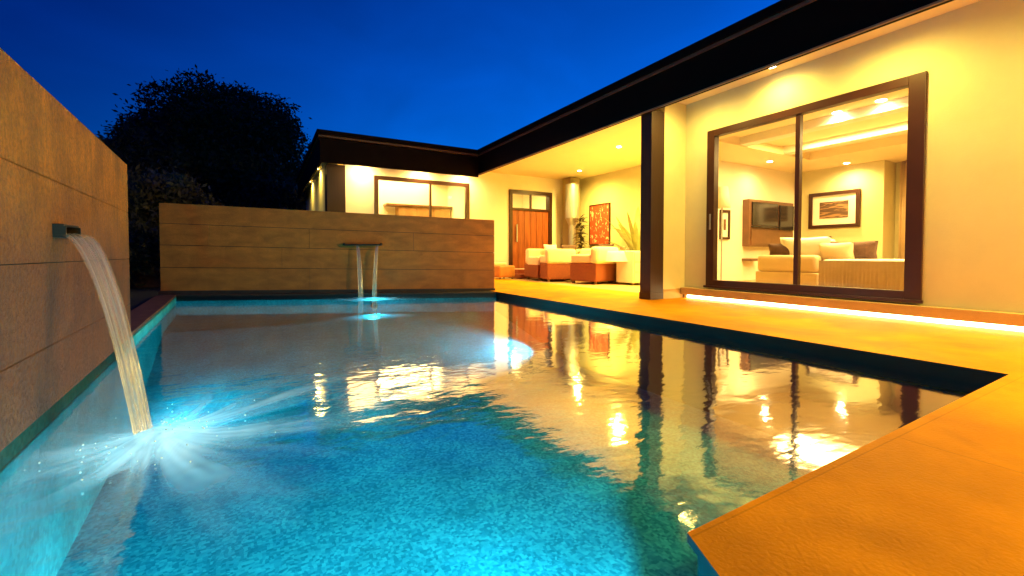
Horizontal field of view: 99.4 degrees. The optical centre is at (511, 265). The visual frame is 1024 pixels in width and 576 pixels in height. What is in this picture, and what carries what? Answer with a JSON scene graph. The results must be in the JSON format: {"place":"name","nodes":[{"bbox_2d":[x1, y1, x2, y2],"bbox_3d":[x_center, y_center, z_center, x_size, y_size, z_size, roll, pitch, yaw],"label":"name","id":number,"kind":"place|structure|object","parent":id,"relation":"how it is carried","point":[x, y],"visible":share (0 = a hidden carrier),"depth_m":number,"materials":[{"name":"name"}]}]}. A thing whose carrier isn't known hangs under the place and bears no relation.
{"place":"outdoors","nodes":[
{"label":"outdoors","id":0,"kind":"place"},
{"bbox_2d":[0,448,122,575],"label":"pool side","id":1,"kind":"structure","parent":0,"point":[35,540],"depth_m":1.85,"materials":[{"name":"blue tile"}]},
{"bbox_2d":[0,297,175,468],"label":"pool waterline band","id":2,"kind":"object","parent":1,"relation":"attached to","point":[137,335],"visible":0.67,"depth_m":2.05,"materials":[{"name":"teal tile"}]},
{"bbox_2d":[130,287,160,310],"bbox_3d":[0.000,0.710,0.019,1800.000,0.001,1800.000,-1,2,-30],"label":"ground","id":3,"kind":"structure","parent":0,"point":[139,296],"depth_m":7.51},
{"bbox_2d":[0,48,130,467],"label":"stone wall","id":4,"kind":"structure","parent":3,"relation":"on","point":[60,163],"depth_m":1.95,"materials":[{"name":"beige stone"}]},
{"bbox_2d":[52,223,82,238],"bbox_3d":[-2.131,-0.165,2.076,0.070,0.062,0.190,-1,2,-30],"label":"water spout","id":5,"kind":"object","parent":4,"relation":"attached to","point":[60,230],"visible":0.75,"depth_m":2.01,"materials":[{"name":"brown metal"}]},
{"bbox_2d":[128,219,161,287],"bbox_3d":[-7.475,-0.172,9.578,8.167,1.968,1.968,-1,2,-30],"label":"hedge","id":6,"kind":"object","parent":3,"relation":"on","point":[145,267],"visible":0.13,"depth_m":9.16,"materials":[{"name":"green plant"}]},
{"bbox_2d":[130,295,175,336],"bbox_3d":[-4.401,0.538,5.249,0.249,0.050,4.076,-1,2,-34],"label":"side coping","id":7,"kind":"object","parent":3,"relation":"on","point":[144,313],"visible":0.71,"depth_m":5.04,"materials":[{"name":"brown stone"}]},
{"bbox_2d":[96,125,216,268],"bbox_3d":[-13.215,-2.116,14.999,4.581,5.078,4.394,1,2,20],"label":"round tree","id":8,"kind":"object","parent":3,"relation":"on","point":[131,152],"visible":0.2,"depth_m":14.36,"materials":[{"name":"green plant"}]},
{"bbox_2d":[127,160,224,256],"bbox_3d":[-9.600,-1.176,11.770,3.156,3.372,3.133,-1,2,-30],"label":"olive tree","id":9,"kind":"object","parent":3,"relation":"on","point":[148,193],"visible":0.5,"depth_m":11.02,"materials":[{"name":"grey plant"}]},
{"bbox_2d":[97,64,311,207],"bbox_3d":[-12.671,-3.885,19.050,8.620,8.752,8.977,-1,2,-30],"label":"round tree","id":10,"kind":"object","parent":3,"relation":"on","point":[225,133],"visible":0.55,"depth_m":16.76,"materials":[{"name":"green plant"}]},
{"bbox_2d":[158,203,494,294],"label":"feature wall","id":11,"kind":"structure","parent":3,"relation":"on","point":[208,249],"depth_m":7.46,"materials":[{"name":"wood"}]},
{"bbox_2d":[343,243,381,245],"bbox_3d":[-2.573,-0.370,7.490,0.633,0.042,0.150,0,2,-7],"label":"water spout","id":12,"kind":"object","parent":11,"relation":"attached to","point":[344,244],"visible":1,"depth_m":7.47,"materials":[{"name":"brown metal"}]},
{"bbox_2d":[170,291,495,297],"bbox_3d":[-3.120,0.484,7.482,5.679,0.040,0.643,0,2,-6],"label":"dark coping","id":13,"kind":"object","parent":3,"relation":"on","point":[356,294],"visible":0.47,"depth_m":7.33,"materials":[{"name":"black stone"}]},
{"bbox_2d":[296,0,1023,332],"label":"house","id":14,"kind":"structure","parent":3,"relation":"on","point":[796,103],"depth_m":6.05,"materials":[{"name":"beige paint"}]},
{"bbox_2d":[383,203,452,217],"bbox_3d":[-2.801,-1.560,13.063,2.014,0.500,0.419,-1,2,-30],"label":"wall cabinet","id":15,"kind":"object","parent":14,"relation":"attached to","point":[418,210],"depth_m":12.90,"materials":[{"name":"brown paint"}]},
{"bbox_2d":[399,207,415,215],"bbox_3d":[-3.070,-1.521,12.750,0.497,0.400,0.019,-1,2,-30],"label":"door","id":16,"kind":"structure","parent":15,"relation":"in","point":[406,211],"depth_m":12.74,"materials":[{"name":"brown wood"}]},
{"bbox_2d":[417,208,432,216],"bbox_3d":[-2.607,-1.528,13.013,0.497,0.400,0.019,-1,2,-30],"label":"door","id":17,"kind":"structure","parent":15,"relation":"in","point":[424,212],"depth_m":12.98,"materials":[{"name":"brown wood"}]},
{"bbox_2d":[434,209,449,217],"bbox_3d":[-2.144,-1.535,13.276,0.497,0.400,0.019,-1,2,-30],"label":"door","id":18,"kind":"structure","parent":15,"relation":"in","point":[444,213],"depth_m":13.28,"materials":[{"name":"brown wood"}]},
{"bbox_2d":[374,175,469,218],"bbox_3d":[-2.205,-1.066,10.915,2.490,2.180,0.125,-1,2,-30],"label":"window","id":19,"kind":"structure","parent":14,"relation":"in","point":[376,178],"depth_m":10.91,"materials":[{"name":"brown metal"}]},
{"bbox_2d":[509,189,551,268],"bbox_3d":[0.511,-1.028,12.523,1.440,2.220,0.200,-1,2,-30],"label":"door","id":20,"kind":"structure","parent":14,"relation":"in","point":[529,228],"depth_m":12.43,"materials":[{"name":"brown wood"}]},
{"bbox_2d":[589,202,610,244],"bbox_3d":[2.454,-1.159,12.187,0.050,1.140,0.840,-1,2,-30],"label":"wall painting","id":21,"kind":"object","parent":14,"relation":"attached to","point":[599,228],"depth_m":12.17,"materials":[{"name":"red paint"}]},
{"bbox_2d":[718,186,730,279],"bbox_3d":[4.279,-0.622,8.866,0.320,1.960,0.320,-1,2,-30],"label":"floor lamp","id":22,"kind":"object","parent":14,"relation":"on","point":[723,197],"visible":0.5,"depth_m":8.75,"materials":[{"name":"white paint"}]},
{"bbox_2d":[719,210,730,238],"bbox_3d":[4.658,-0.899,9.507,0.320,0.640,0.050,-1,2,-30],"label":"framed picture","id":23,"kind":"object","parent":14,"relation":"attached to","point":[726,223],"visible":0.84,"depth_m":9.52,"materials":[{"name":"brown paper"}]},
{"bbox_2d":[742,258,757,260],"bbox_3d":[5.459,-0.139,9.884,0.428,0.060,0.219,-1,2,-30],"label":"wall shelf","id":24,"kind":"object","parent":14,"relation":"attached to","point":[749,259],"depth_m":9.76,"materials":[{"name":"brown paint"}]},
{"bbox_2d":[742,199,793,246],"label":"wall unit","id":25,"kind":"structure","parent":14,"relation":"attached to","point":[765,223],"depth_m":9.99,"materials":[{"name":"brown paint"}]},
{"bbox_2d":[756,255,820,284],"bbox_3d":[5.012,0.102,7.574,0.950,0.580,0.999,-1,2,-30],"label":"sofa","id":26,"kind":"object","parent":14,"relation":"on","point":[775,268],"visible":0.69,"depth_m":7.32,"materials":[{"name":"fabric"}]},
{"bbox_2d":[768,244,789,254],"bbox_3d":[4.737,-0.239,7.543,0.500,0.310,0.200,1,18,42],"label":"pillow","id":27,"kind":"object","parent":26,"relation":"on","point":[777,249],"visible":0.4,"depth_m":7.53,"materials":[{"name":"brown fabric"}]},
{"bbox_2d":[780,236,831,255],"bbox_3d":[4.933,-0.258,7.299,0.200,0.465,0.750,-19,13,-39],"label":"pillow","id":28,"kind":"object","parent":26,"relation":"on","point":[809,246],"visible":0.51,"depth_m":7.18,"materials":[{"name":"beige fabric"}]},
{"bbox_2d":[703,71,927,303],"bbox_3d":[3.378,-0.771,5.181,0.125,2.210,2.385,-1,2,-30],"label":"window","id":29,"kind":"structure","parent":14,"relation":"in","point":[916,83],"depth_m":4.68,"materials":[{"name":"brown metal"}]},
{"bbox_2d":[808,188,860,228],"bbox_3d":[7.519,-1.311,10.159,0.050,0.850,1.052,-1,2,-30],"label":"framed picture","id":30,"kind":"object","parent":14,"relation":"attached to","point":[838,209],"visible":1,"depth_m":10.12,"materials":[{"name":"brown wood"}]},
{"bbox_2d":[818,259,903,289],"bbox_3d":[5.396,0.168,6.193,1.474,0.520,1.190,-1,2,-30],"label":"bed","id":31,"kind":"object","parent":14,"relation":"on","point":[875,273],"visible":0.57,"depth_m":5.89,"materials":[{"name":"beige fabric"}]},
{"bbox_2d":[819,242,854,260],"bbox_3d":[5.154,-0.219,6.911,0.200,0.310,0.500,-16,9,-29],"label":"pillow","id":32,"kind":"object","parent":31,"relation":"on","point":[836,250],"visible":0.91,"depth_m":6.83,"materials":[{"name":"beige fabric"}]},
{"bbox_2d":[830,241,877,258],"bbox_3d":[5.339,-0.203,6.789,0.200,0.372,0.600,-20,14,-42],"label":"pillow","id":33,"kind":"object","parent":31,"relation":"on","point":[865,250],"visible":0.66,"depth_m":6.62,"materials":[{"name":"brown fabric"}]},
{"bbox_2d":[898,161,906,258],"bbox_3d":[8.627,-0.964,9.296,0.100,2.600,0.538,-1,2,-30],"label":"curtain","id":34,"kind":"object","parent":14,"relation":"hanging from","point":[902,213],"visible":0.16,"depth_m":9.48,"materials":[{"name":"fabric"}]},
{"bbox_2d":[0,0,779,176],"label":"sky","id":35,"kind":"structure","parent":0,"point":[470,74],"materials":[{"name":"blue"}]},
{"bbox_2d":[56,397,837,575],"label":"pool floor","id":36,"kind":"structure","parent":0,"point":[534,493],"depth_m":2.58,"materials":[{"name":"blue tile"}]},
{"bbox_2d":[0,297,985,512],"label":"water","id":37,"kind":"structure","parent":0,"point":[314,360],"depth_m":2.59,"materials":[{"name":"blue liquid"}]},
{"bbox_2d":[65,233,152,434],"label":"falling water","id":38,"kind":"structure","parent":37,"relation":"on","point":[122,370],"depth_m":1.83,"materials":[{"name":"clear liquid"}]},
{"bbox_2d":[24,400,275,480],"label":"water drops","id":39,"kind":"object","parent":37,"relation":"on","point":[166,422],"visible":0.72,"depth_m":1.70,"materials":[{"name":"liquid"}]},
{"bbox_2d":[110,394,284,473],"bbox_3d":[-1.187,0.665,1.887,1.453,0.045,2.027,-1,2,-30],"label":"splash foam","id":40,"kind":"object","parent":37,"relation":"on","point":[170,444],"visible":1,"depth_m":1.66,"materials":[{"name":"liquid"}]},
{"bbox_2d":[356,246,362,298],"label":"water stream","id":41,"kind":"structure","parent":37,"relation":"on","point":[359,271],"depth_m":7.31,"materials":[{"name":"clear liquid"}]},
{"bbox_2d":[356,297,392,298],"bbox_3d":[-2.357,0.534,7.238,1.600,0.026,1.089,-1,2,-30],"label":"splash foam","id":42,"kind":"object","parent":37,"relation":"on","point":[375,297],"visible":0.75,"depth_m":7.26,"materials":[{"name":"liquid"}]},
{"bbox_2d":[372,246,377,296],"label":"water stream","id":43,"kind":"structure","parent":37,"relation":"on","point":[374,284],"depth_m":7.34,"materials":[{"name":"clear liquid"}]},
{"bbox_2d":[501,278,639,292],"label":"patio floor","id":44,"kind":"structure","parent":0,"point":[617,287],"depth_m":9.38,"materials":[{"name":"beige stone"}]},
{"bbox_2d":[524,249,579,280],"bbox_3d":[1.290,-0.048,11.381,1.750,0.800,0.850,-1,2,-22],"label":"patio sofa","id":45,"kind":"object","parent":44,"relation":"on","point":[532,267],"visible":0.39,"depth_m":11.19,"materials":[{"name":"fabric"}]},
{"bbox_2d":[543,244,556,249],"bbox_3d":[1.024,-0.367,11.336,0.440,0.400,0.150,-1,-15,-35],"label":"pillow","id":46,"kind":"object","parent":45,"relation":"on","point":[550,247],"visible":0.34,"depth_m":11.28,"materials":[{"name":"white fabric"}]},
{"bbox_2d":[561,245,576,253],"bbox_3d":[1.526,-0.373,11.564,0.440,0.400,0.150,0,-16,-12],"label":"pillow","id":47,"kind":"object","parent":45,"relation":"on","point":[568,246],"visible":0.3,"depth_m":11.55,"materials":[{"name":"brown fabric"}]},
{"bbox_2d":[538,249,575,281],"bbox_3d":[1.083,-0.017,10.578,0.760,0.780,0.760,0,2,-15],"label":"armchair","id":48,"kind":"object","parent":44,"relation":"on","point":[554,263],"visible":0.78,"depth_m":10.23,"materials":[{"name":"wicker"}]},
{"bbox_2d":[572,214,588,253],"bbox_3d":[1.902,-0.534,11.959,0.493,1.741,0.470,-1,2,-30],"label":"potted shrub","id":49,"kind":"object","parent":44,"relation":"on","point":[581,239],"visible":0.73,"depth_m":11.90,"materials":[{"name":"green plant"}]},
{"bbox_2d":[570,247,618,284],"bbox_3d":[1.847,-0.014,9.739,0.798,0.819,0.798,-1,2,-40],"label":"armchair","id":50,"kind":"object","parent":44,"relation":"on","point":[595,266],"visible":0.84,"depth_m":9.43,"materials":[{"name":"wicker"}]},
{"bbox_2d":[580,248,629,253],"bbox_3d":[2.295,-0.030,10.687,1.600,0.800,0.850,1,2,32],"label":"patio sofa","id":51,"kind":"object","parent":44,"relation":"on","point":[585,251],"visible":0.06,"depth_m":11.15,"materials":[{"name":"fabric"}]},
{"bbox_2d":[598,244,613,246],"bbox_3d":[2.344,-0.356,10.937,0.440,0.400,0.150,1,-15,39],"label":"pillow","id":52,"kind":"object","parent":51,"relation":"on","point":[603,245],"visible":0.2,"depth_m":10.91,"materials":[{"name":"beige fabric"}]},
{"bbox_2d":[608,281,630,283],"bbox_3d":[2.491,0.031,9.880,1.240,0.720,1.240,-1,2,-30],"label":"patio table","id":53,"kind":"object","parent":44,"relation":"on","point":[615,282],"visible":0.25,"depth_m":9.64,"materials":[{"name":"paint"}]},
{"bbox_2d":[606,251,626,260],"bbox_3d":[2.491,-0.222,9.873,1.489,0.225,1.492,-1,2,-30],"label":"pillow","id":54,"kind":"object","parent":53,"relation":"on","point":[616,255],"visible":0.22,"depth_m":9.25,"materials":[{"name":"white fabric"}]},
{"bbox_2d":[603,207,639,250],"bbox_3d":[2.810,-0.549,10.566,1.613,1.844,1.523,-1,2,-30],"label":"potted palm","id":55,"kind":"object","parent":44,"relation":"on","point":[632,241],"visible":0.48,"depth_m":10.28,"materials":[{"name":"plant"}]},
{"bbox_2d":[616,251,639,285],"bbox_3d":[2.679,0.044,9.384,0.640,0.720,0.535,-1,2,-30],"label":"armchair","id":56,"kind":"object","parent":44,"relation":"on","point":[628,271],"visible":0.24,"depth_m":9.11,"materials":[{"name":"fabric"}]},
{"bbox_2d":[491,278,1023,575],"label":"patio deck","id":57,"kind":"structure","parent":0,"point":[939,492],"depth_m":1.25,"materials":[{"name":"stone"}]},
{"bbox_2d":[494,262,514,279],"bbox_3d":[-0.269,0.128,11.522,0.520,0.440,0.500,-1,2,-38],"label":"footstool","id":58,"kind":"object","parent":57,"relation":"on","point":[502,269],"visible":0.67,"depth_m":11.33,"materials":[{"name":"beige leather"}]},
{"bbox_2d":[496,293,1001,575],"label":"pool waterline band","id":59,"kind":"object","parent":57,"relation":"attached to","point":[964,376],"visible":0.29,"depth_m":3.24,"materials":[{"name":"tile"}]},
{"bbox_2d":[775,434,849,457],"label":"reflection","id":60,"kind":"structure","parent":0,"point":[838,454],"depth_m":3.20,"materials":[{"name":"liquid"}]},
{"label":"pool far side","id":61,"kind":"structure","parent":0,"visible":0},
{"bbox_2d":[176,293,495,299],"bbox_3d":[-2.843,0.527,7.287,4.749,0.075,2.050,-1,2,-30],"label":"pool waterline band","id":62,"kind":"object","parent":61,"relation":"attached to","point":[319,297],"visible":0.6,"depth_m":7.25,"materials":[{"name":"tile"}]}
]}

